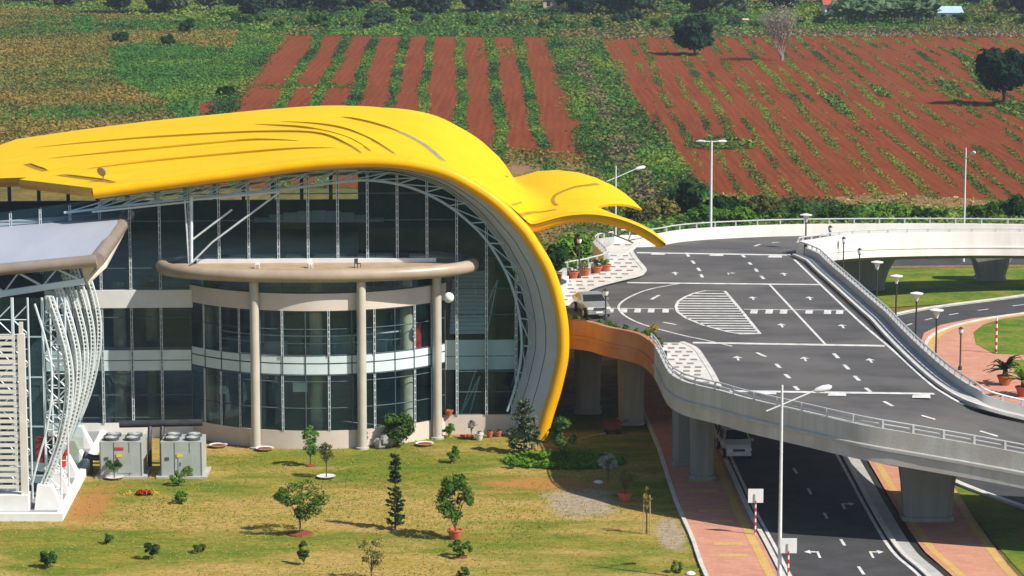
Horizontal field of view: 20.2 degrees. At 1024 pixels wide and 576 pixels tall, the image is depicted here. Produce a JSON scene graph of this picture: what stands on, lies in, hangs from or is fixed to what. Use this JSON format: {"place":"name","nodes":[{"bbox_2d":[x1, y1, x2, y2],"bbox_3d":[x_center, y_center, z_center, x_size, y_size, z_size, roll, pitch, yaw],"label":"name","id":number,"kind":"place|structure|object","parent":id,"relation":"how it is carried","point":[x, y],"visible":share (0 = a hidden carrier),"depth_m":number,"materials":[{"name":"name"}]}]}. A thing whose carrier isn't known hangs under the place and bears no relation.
{"place":"outdoors","nodes":[
{"label":"outdoors","id":0,"kind":"place"},
{"bbox_2d":[0,430,700,575],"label":"lawn","id":1,"kind":"structure","parent":0,"point":[638,449],"depth_m":151.78,"materials":[{"name":"plant"}]},
{"bbox_2d":[39,550,57,567],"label":"shrub","id":2,"kind":"object","parent":1,"relation":"on","point":[49,558],"visible":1,"depth_m":141.89,"materials":[{"name":"green plant"}]},
{"bbox_2d":[0,209,134,520],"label":"entrance wing","id":3,"kind":"structure","parent":1,"relation":"on","point":[43,472],"depth_m":156.35,"materials":[{"name":"metal"}]},
{"bbox_2d":[95,432,151,478],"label":"chiller unit","id":4,"kind":"object","parent":1,"relation":"on","point":[128,451],"visible":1,"depth_m":162.01,"materials":[{"name":"metal"}]},
{"bbox_2d":[119,419,202,466],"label":"coolant pipe","id":5,"kind":"object","parent":4,"relation":"attached to","point":[161,424],"visible":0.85,"depth_m":164.18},
{"bbox_2d":[156,432,210,478],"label":"chiller unit","id":6,"kind":"object","parent":1,"relation":"on","point":[179,451],"visible":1,"depth_m":162.01,"materials":[{"name":"metal"}]},
{"bbox_2d":[272,479,329,536],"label":"tree","id":7,"kind":"object","parent":1,"relation":"on","point":[302,509],"visible":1,"depth_m":148.26,"materials":[{"name":"green plant"}]},
{"bbox_2d":[300,425,318,466],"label":"sapling","id":8,"kind":"object","parent":1,"relation":"on","point":[311,450],"visible":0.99,"depth_m":164.84,"materials":[{"name":"green plant"}]},
{"bbox_2d":[316,442,335,478],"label":"sapling","id":9,"kind":"object","parent":1,"relation":"on","point":[322,450],"visible":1,"depth_m":161.84,"materials":[{"name":"green plant"}]},
{"bbox_2d":[357,538,386,575],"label":"shrub","id":10,"kind":"object","parent":1,"relation":"on","point":[376,555],"visible":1,"depth_m":139.57,"materials":[{"name":"green plant"}]},
{"bbox_2d":[373,432,394,448],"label":"boulder heap","id":11,"kind":"object","parent":1,"relation":"on","point":[382,441],"visible":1,"depth_m":169.80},
{"bbox_2d":[385,453,405,529],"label":"pine sapling","id":12,"kind":"object","parent":1,"relation":"on","point":[398,516],"visible":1,"depth_m":149.62,"materials":[{"name":"green plant"}]},
{"bbox_2d":[381,412,415,446],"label":"shrub","id":13,"kind":"object","parent":1,"relation":"on","point":[404,423],"visible":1,"depth_m":169.94,"materials":[{"name":"green plant"}]},
{"bbox_2d":[433,473,474,539],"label":"sapling","id":14,"kind":"object","parent":1,"relation":"on","point":[449,508],"visible":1,"depth_m":147.47,"materials":[{"name":"green plant"}]},
{"bbox_2d":[448,539,473,558],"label":"shrub","id":15,"kind":"object","parent":1,"relation":"on","point":[457,548],"visible":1,"depth_m":143.93,"materials":[{"name":"green plant"}]},
{"bbox_2d":[505,397,540,452],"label":"pine sapling","id":16,"kind":"object","parent":1,"relation":"on","point":[524,427],"visible":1,"depth_m":168.22,"materials":[{"name":"green plant"}]},
{"bbox_2d":[547,415,576,459],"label":"sapling","id":17,"kind":"object","parent":1,"relation":"on","point":[561,423],"visible":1,"depth_m":165.38,"materials":[{"name":"green plant"}]},
{"bbox_2d":[597,452,618,481],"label":"shrub","id":18,"kind":"object","parent":1,"relation":"on","point":[601,460],"visible":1,"depth_m":160.57,"materials":[{"name":"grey plant"}]},
{"bbox_2d":[603,419,628,434],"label":"handcart","id":19,"kind":"object","parent":1,"relation":"on","point":[611,425],"visible":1,"depth_m":173.92,"materials":[{"name":"metal"}]},
{"bbox_2d":[616,469,636,501],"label":"potted plant","id":20,"kind":"object","parent":1,"relation":"on","point":[624,495],"visible":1,"depth_m":156.10,"materials":[{"name":"green plant"}]},
{"bbox_2d":[200,35,590,187],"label":"ploughed field","id":21,"kind":"structure","parent":0,"point":[480,123],"depth_m":422.71,"materials":[{"name":"red soil"}]},
{"bbox_2d":[201,33,629,187],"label":"crop row","id":22,"kind":"object","parent":21,"relation":"on","point":[226,104],"visible":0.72,"depth_m":418.84,"materials":[{"name":"plant"}]},
{"bbox_2d":[0,0,1023,575],"bbox_3d":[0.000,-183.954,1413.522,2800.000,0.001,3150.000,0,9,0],"label":"ground","id":23,"kind":"structure","parent":0,"point":[608,396],"depth_m":290.24,"materials":[{"name":"plant"}]},
{"bbox_2d":[0,105,665,449],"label":"airport terminal","id":24,"kind":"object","parent":23,"relation":"on","point":[428,311],"visible":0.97,"depth_m":175.03,"materials":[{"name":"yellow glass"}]},
{"bbox_2d":[503,153,619,260],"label":"bare earth","id":25,"kind":"structure","parent":23,"relation":"on","point":[516,170],"depth_m":313.01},
{"bbox_2d":[572,42,707,205],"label":"fallow strip","id":26,"kind":"object","parent":23,"relation":"on","point":[622,189],"visible":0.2,"depth_m":330.11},
{"bbox_2d":[563,44,661,203],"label":"brown brush","id":27,"kind":"object","parent":26,"relation":"on","point":[643,195],"visible":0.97,"depth_m":338.30,"materials":[{"name":"plant"}]},
{"bbox_2d":[554,36,719,206],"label":"fallow weeds","id":28,"kind":"object","parent":26,"relation":"on","point":[598,54],"visible":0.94,"depth_m":361.43,"materials":[{"name":"plant"}]},
{"bbox_2d":[643,409,708,575],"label":"kerb","id":29,"kind":"structure","parent":23,"relation":"on","point":[685,523],"depth_m":156.04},
{"bbox_2d":[511,199,1023,275],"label":"verge","id":30,"kind":"structure","parent":23,"relation":"on","point":[762,222],"depth_m":271.66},
{"bbox_2d":[546,243,569,269],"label":"bush","id":31,"kind":"object","parent":30,"relation":"on","point":[558,254],"visible":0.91,"depth_m":239.61,"materials":[{"name":"green plant"}]},
{"bbox_2d":[491,144,634,256],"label":"dry weeds","id":32,"kind":"object","parent":30,"relation":"on","point":[521,156],"visible":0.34,"depth_m":318.78,"materials":[{"name":"plant"}]},
{"bbox_2d":[557,231,593,256],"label":"bush","id":33,"kind":"object","parent":30,"relation":"on","point":[586,244],"visible":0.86,"depth_m":246.70,"materials":[{"name":"green plant"}]},
{"bbox_2d":[624,207,656,220],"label":"bush","id":34,"kind":"object","parent":30,"relation":"on","point":[636,214],"visible":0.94,"depth_m":270.17,"materials":[{"name":"green plant"}]},
{"bbox_2d":[644,196,680,216],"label":"bush","id":35,"kind":"object","parent":30,"relation":"on","point":[667,207],"visible":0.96,"depth_m":273.08,"materials":[{"name":"green plant"}]},
{"bbox_2d":[666,178,706,213],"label":"bush","id":36,"kind":"object","parent":30,"relation":"on","point":[687,195],"visible":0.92,"depth_m":275.40,"materials":[{"name":"green plant"}]},
{"bbox_2d":[686,204,723,220],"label":"bush","id":37,"kind":"object","parent":30,"relation":"on","point":[695,213],"visible":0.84,"depth_m":268.95,"materials":[{"name":"green plant"}]},
{"bbox_2d":[696,140,726,226],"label":"street lamp","id":38,"kind":"object","parent":30,"relation":"on","point":[711,163],"visible":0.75,"depth_m":250.44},
{"bbox_2d":[705,194,747,210],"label":"bush","id":39,"kind":"object","parent":30,"relation":"on","point":[724,201],"visible":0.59,"depth_m":274.16,"materials":[{"name":"green plant"}]},
{"bbox_2d":[722,205,757,223],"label":"bush","id":40,"kind":"object","parent":30,"relation":"on","point":[740,212],"visible":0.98,"depth_m":269.08,"materials":[{"name":"green plant"}]},
{"bbox_2d":[747,192,782,213],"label":"bush","id":41,"kind":"object","parent":30,"relation":"on","point":[765,203],"visible":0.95,"depth_m":275.24,"materials":[{"name":"green plant"}]},
{"bbox_2d":[553,191,1023,269],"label":"bank scrub","id":42,"kind":"object","parent":30,"relation":"on","point":[811,206],"visible":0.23,"depth_m":270.86,"materials":[{"name":"plant"}]},
{"bbox_2d":[768,203,813,220],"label":"bush","id":43,"kind":"object","parent":30,"relation":"on","point":[796,210],"visible":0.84,"depth_m":270.55,"materials":[{"name":"green plant"}]},
{"bbox_2d":[818,203,859,220],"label":"bush","id":44,"kind":"object","parent":30,"relation":"on","point":[847,211],"visible":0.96,"depth_m":271.26,"materials":[{"name":"green plant"}]},
{"bbox_2d":[871,201,910,219],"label":"bush","id":45,"kind":"object","parent":30,"relation":"on","point":[883,210],"visible":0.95,"depth_m":272.83,"materials":[{"name":"green plant"}]},
{"bbox_2d":[910,206,949,219],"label":"bush","id":46,"kind":"object","parent":30,"relation":"on","point":[917,211],"visible":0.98,"depth_m":272.36,"materials":[{"name":"green plant"}]},
{"bbox_2d":[966,201,1004,217],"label":"bush","id":47,"kind":"object","parent":30,"relation":"on","point":[991,208],"visible":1,"depth_m":272.44,"materials":[{"name":"green plant"}]},
{"bbox_2d":[998,193,1023,216],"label":"bush","id":48,"kind":"object","parent":30,"relation":"on","point":[1015,202],"visible":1,"depth_m":273.30,"materials":[{"name":"green plant"}]},
{"bbox_2d":[848,457,942,575],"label":"drain channel","id":49,"kind":"object","parent":23,"relation":"on","point":[900,538],"visible":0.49,"depth_m":152.22,"materials":[{"name":"concrete"}]},
{"bbox_2d":[860,459,949,575],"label":"drain channel","id":50,"kind":"object","parent":23,"relation":"on","point":[912,542],"visible":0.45,"depth_m":151.75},
{"bbox_2d":[866,264,1023,307],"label":"turf","id":51,"kind":"structure","parent":23,"relation":"on","point":[934,286],"depth_m":231.41,"materials":[{"name":"plant"}]},
{"bbox_2d":[891,265,1023,267],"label":"back verge","id":52,"kind":"structure","parent":23,"relation":"on","point":[943,266],"depth_m":242.09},
{"bbox_2d":[955,485,1023,574],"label":"turf","id":53,"kind":"structure","parent":23,"relation":"on","point":[1002,524],"depth_m":151.70,"materials":[{"name":"plant"}]},
{"bbox_2d":[1,8,1022,36],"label":"meadow","id":54,"kind":"structure","parent":0,"point":[421,21],"depth_m":563.47,"materials":[{"name":"plant"}]},
{"bbox_2d":[103,0,130,13],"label":"belt tree","id":55,"kind":"object","parent":54,"relation":"on","point":[119,4],"visible":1,"depth_m":592.93,"materials":[{"name":"green plant"}]},
{"bbox_2d":[0,7,278,144],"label":"hillside grass","id":56,"kind":"structure","parent":54,"relation":"on","point":[45,19],"depth_m":454.63,"materials":[{"name":"plant"}]},
{"bbox_2d":[145,0,174,12],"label":"belt tree","id":57,"kind":"object","parent":54,"relation":"on","point":[159,6],"visible":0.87,"depth_m":591.35,"materials":[{"name":"green plant"}]},
{"bbox_2d":[166,0,191,12],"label":"belt tree","id":58,"kind":"object","parent":54,"relation":"on","point":[175,4],"visible":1,"depth_m":588.12,"materials":[{"name":"green plant"}]},
{"bbox_2d":[224,0,274,13],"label":"belt tree","id":59,"kind":"object","parent":54,"relation":"on","point":[250,6],"visible":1,"depth_m":583.86,"materials":[{"name":"green plant"}]},
{"bbox_2d":[307,10,332,24],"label":"bush","id":60,"kind":"object","parent":54,"relation":"on","point":[325,15],"visible":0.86,"depth_m":551.68,"materials":[{"name":"green plant"}]},
{"bbox_2d":[310,0,347,10],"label":"belt tree","id":61,"kind":"object","parent":54,"relation":"on","point":[328,5],"visible":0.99,"depth_m":595.74,"materials":[{"name":"green plant"}]},
{"bbox_2d":[364,7,389,23],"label":"bush","id":62,"kind":"object","parent":54,"relation":"on","point":[378,15],"visible":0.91,"depth_m":553.32,"materials":[{"name":"green plant"}]},
{"bbox_2d":[386,0,411,12],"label":"belt tree","id":63,"kind":"object","parent":54,"relation":"on","point":[400,4],"visible":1,"depth_m":591.86,"materials":[{"name":"green plant"}]},
{"bbox_2d":[409,0,438,12],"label":"belt tree","id":64,"kind":"object","parent":54,"relation":"on","point":[424,5],"visible":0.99,"depth_m":589.83,"materials":[{"name":"green plant"}]},
{"bbox_2d":[430,0,453,13],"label":"belt tree","id":65,"kind":"object","parent":54,"relation":"on","point":[442,5],"visible":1,"depth_m":590.98,"materials":[{"name":"green plant"}]},
{"bbox_2d":[461,0,495,10],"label":"belt tree","id":66,"kind":"object","parent":54,"relation":"on","point":[476,4],"visible":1,"depth_m":595.65,"materials":[{"name":"green plant"}]},
{"bbox_2d":[0,0,1023,37],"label":"scrub","id":67,"kind":"object","parent":54,"relation":"on","point":[521,15],"visible":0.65,"depth_m":570.44,"materials":[{"name":"plant"}]},
{"bbox_2d":[555,0,596,12],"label":"belt tree","id":68,"kind":"object","parent":54,"relation":"on","point":[577,5],"visible":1,"depth_m":592.87,"materials":[{"name":"green plant"}]},
{"bbox_2d":[603,0,647,12],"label":"belt tree","id":69,"kind":"object","parent":54,"relation":"on","point":[622,6],"visible":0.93,"depth_m":586.96,"materials":[{"name":"green plant"}]},
{"bbox_2d":[644,0,663,11],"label":"belt tree","id":70,"kind":"object","parent":54,"relation":"on","point":[655,5],"visible":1,"depth_m":589.73,"materials":[{"name":"green plant"}]},
{"bbox_2d":[679,0,713,11],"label":"belt tree","id":71,"kind":"object","parent":54,"relation":"on","point":[698,4],"visible":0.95,"depth_m":595.00,"materials":[{"name":"green plant"}]},
{"bbox_2d":[702,0,731,12],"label":"belt tree","id":72,"kind":"object","parent":54,"relation":"on","point":[719,4],"visible":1,"depth_m":590.96,"materials":[{"name":"green plant"}]},
{"bbox_2d":[731,0,751,11],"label":"belt tree","id":73,"kind":"object","parent":54,"relation":"on","point":[741,5],"visible":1,"depth_m":587.58,"materials":[{"name":"green plant"}]},
{"bbox_2d":[559,24,1023,38],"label":"dry brush","id":74,"kind":"object","parent":54,"relation":"on","point":[940,34],"visible":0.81,"depth_m":528.48,"materials":[{"name":"plant"}]},
{"bbox_2d":[828,2,846,23],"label":"banana plant","id":75,"kind":"object","parent":54,"relation":"on","point":[837,9],"visible":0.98,"depth_m":555.10,"materials":[{"name":"green plant"}]},
{"bbox_2d":[908,2,929,23],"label":"banana plant","id":76,"kind":"object","parent":54,"relation":"on","point":[919,10],"visible":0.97,"depth_m":555.40,"materials":[{"name":"green plant"}]},
{"bbox_2d":[935,6,963,18],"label":"house","id":77,"kind":"structure","parent":54,"relation":"on","point":[953,11],"depth_m":577.46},
{"bbox_2d":[993,0,1013,11],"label":"belt tree","id":78,"kind":"object","parent":54,"relation":"on","point":[1000,5],"visible":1,"depth_m":592.58,"materials":[{"name":"green plant"}]},
{"bbox_2d":[502,448,628,469],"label":"lush grass","id":79,"kind":"structure","parent":0,"point":[551,459],"depth_m":165.87,"materials":[{"name":"plant"}]},
{"bbox_2d":[644,369,776,575],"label":"pavement","id":80,"kind":"structure","parent":0,"point":[706,535],"depth_m":153.65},
{"bbox_2d":[645,370,747,556],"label":"tactile paving","id":81,"kind":"structure","parent":80,"relation":"on","point":[721,521],"depth_m":151.59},
{"bbox_2d":[713,448,774,575],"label":"pavement edging","id":82,"kind":"object","parent":80,"relation":"on","point":[753,541],"visible":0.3,"depth_m":152.03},
{"bbox_2d":[748,489,762,534],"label":"road sign","id":83,"kind":"object","parent":80,"relation":"on","point":[755,496],"visible":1,"depth_m":148.26,"materials":[{"name":"metal"}]},
{"bbox_2d":[780,538,796,575],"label":"road sign","id":84,"kind":"object","parent":80,"relation":"on","point":[788,546],"visible":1,"depth_m":137.15,"materials":[{"name":"metal"}]},
{"bbox_2d":[766,384,831,575],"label":"street lamp","id":85,"kind":"object","parent":80,"relation":"on","point":[822,388],"visible":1,"depth_m":136.89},
{"bbox_2d":[603,35,1023,201],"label":"ploughed field","id":86,"kind":"structure","parent":0,"point":[988,135],"depth_m":375.10,"materials":[{"name":"red soil"}]},
{"bbox_2d":[670,14,714,54],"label":"tree","id":87,"kind":"object","parent":86,"relation":"on","point":[693,32],"visible":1,"depth_m":478.42,"materials":[{"name":"green plant"}]},
{"bbox_2d":[756,0,812,60],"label":"bare tree","id":88,"kind":"object","parent":86,"relation":"on","point":[779,23],"visible":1,"depth_m":467.19,"materials":[{"name":"grey plant"}]},
{"bbox_2d":[607,36,1023,198],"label":"weed row","id":89,"kind":"object","parent":86,"relation":"on","point":[725,122],"visible":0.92,"depth_m":377.81,"materials":[{"name":"plant"}]},
{"bbox_2d":[693,47,1023,149],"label":"weed patch","id":90,"kind":"object","parent":86,"relation":"on","point":[954,89],"visible":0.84,"depth_m":390.77,"materials":[{"name":"plant"}]},
{"bbox_2d":[971,46,1023,103],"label":"tree","id":91,"kind":"object","parent":86,"relation":"on","point":[996,68],"visible":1,"depth_m":387.14,"materials":[{"name":"green plant"}]},
{"bbox_2d":[715,424,923,575],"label":"road","id":92,"kind":"structure","parent":0,"point":[823,477],"depth_m":153.56,"materials":[{"name":"asphalt"}]},
{"bbox_2d":[716,425,753,458],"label":"estate car","id":93,"kind":"object","parent":92,"relation":"on","point":[732,442],"visible":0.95,"depth_m":166.66,"materials":[{"name":"grey metal"}]},
{"bbox_2d":[714,428,785,575],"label":"kerb","id":94,"kind":"structure","parent":92,"relation":"on","point":[768,547],"depth_m":153.76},
{"bbox_2d":[716,424,791,575],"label":"edge line","id":95,"kind":"object","parent":92,"relation":"on","point":[757,513],"visible":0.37,"depth_m":152.60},
{"bbox_2d":[557,218,1023,521],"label":"elevated road","id":96,"kind":"structure","parent":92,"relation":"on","point":[749,320],"depth_m":171.74,"materials":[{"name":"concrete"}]},
{"bbox_2d":[572,291,610,317],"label":"parked car","id":97,"kind":"object","parent":96,"relation":"on","point":[590,302],"visible":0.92,"depth_m":180.31,"materials":[{"name":"silver metal"}]},
{"bbox_2d":[835,454,920,575],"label":"edge line","id":98,"kind":"object","parent":92,"relation":"on","point":[872,518],"visible":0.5,"depth_m":152.15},
{"bbox_2d":[842,456,930,575],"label":"kerb","id":99,"kind":"structure","parent":92,"relation":"on","point":[905,556],"depth_m":151.06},
{"bbox_2d":[829,195,989,208],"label":"earth bank","id":100,"kind":"structure","parent":0,"point":[921,201],"depth_m":286.57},
{"bbox_2d":[826,192,990,206],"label":"dry straw","id":101,"kind":"object","parent":100,"relation":"on","point":[904,199],"visible":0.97,"depth_m":285.77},
{"bbox_2d":[834,258,1023,265],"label":"back road","id":102,"kind":"structure","parent":0,"point":[958,261],"depth_m":245.00,"materials":[{"name":"asphalt"}]},
{"bbox_2d":[869,461,1017,575],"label":"pavement","id":103,"kind":"structure","parent":0,"point":[957,543],"depth_m":147.08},
{"bbox_2d":[874,462,965,575],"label":"pavement edging","id":104,"kind":"object","parent":103,"relation":"on","point":[916,526],"visible":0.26,"depth_m":149.18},
{"bbox_2d":[953,490,1015,575],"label":"pavement edging","id":105,"kind":"object","parent":103,"relation":"on","point":[1000,562],"visible":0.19,"depth_m":148.10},
{"bbox_2d":[897,296,1023,503],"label":"loop road","id":106,"kind":"structure","parent":0,"point":[966,311],"depth_m":216.69,"materials":[{"name":"asphalt"}]},
{"bbox_2d":[894,294,1023,509],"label":"kerb","id":107,"kind":"structure","parent":106,"relation":"on","point":[986,494],"depth_m":159.82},
{"bbox_2d":[924,312,1023,348],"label":"kerb","id":108,"kind":"structure","parent":106,"relation":"on","point":[929,337],"depth_m":213.03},
{"bbox_2d":[922,315,1023,403],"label":"pavement","id":109,"kind":"structure","parent":0,"point":[976,360],"depth_m":199.38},
{"bbox_2d":[928,314,1023,355],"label":"pavement edging","id":110,"kind":"object","parent":109,"relation":"on","point":[931,344],"visible":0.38,"depth_m":211.17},
{"bbox_2d":[974,316,1023,354],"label":"turf","id":111,"kind":"structure","parent":109,"relation":"on","point":[1010,339],"depth_m":207.72,"materials":[{"name":"plant"}]},
{"bbox_2d":[983,355,1023,385],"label":"potted plant","id":112,"kind":"object","parent":109,"relation":"on","point":[1004,366],"visible":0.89,"depth_m":189.03,"materials":[{"name":"green plant"}]},
{"bbox_2d":[1002,364,1023,396],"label":"potted plant","id":113,"kind":"object","parent":109,"relation":"on","point":[1020,388],"visible":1,"depth_m":185.20,"materials":[{"name":"green plant"}]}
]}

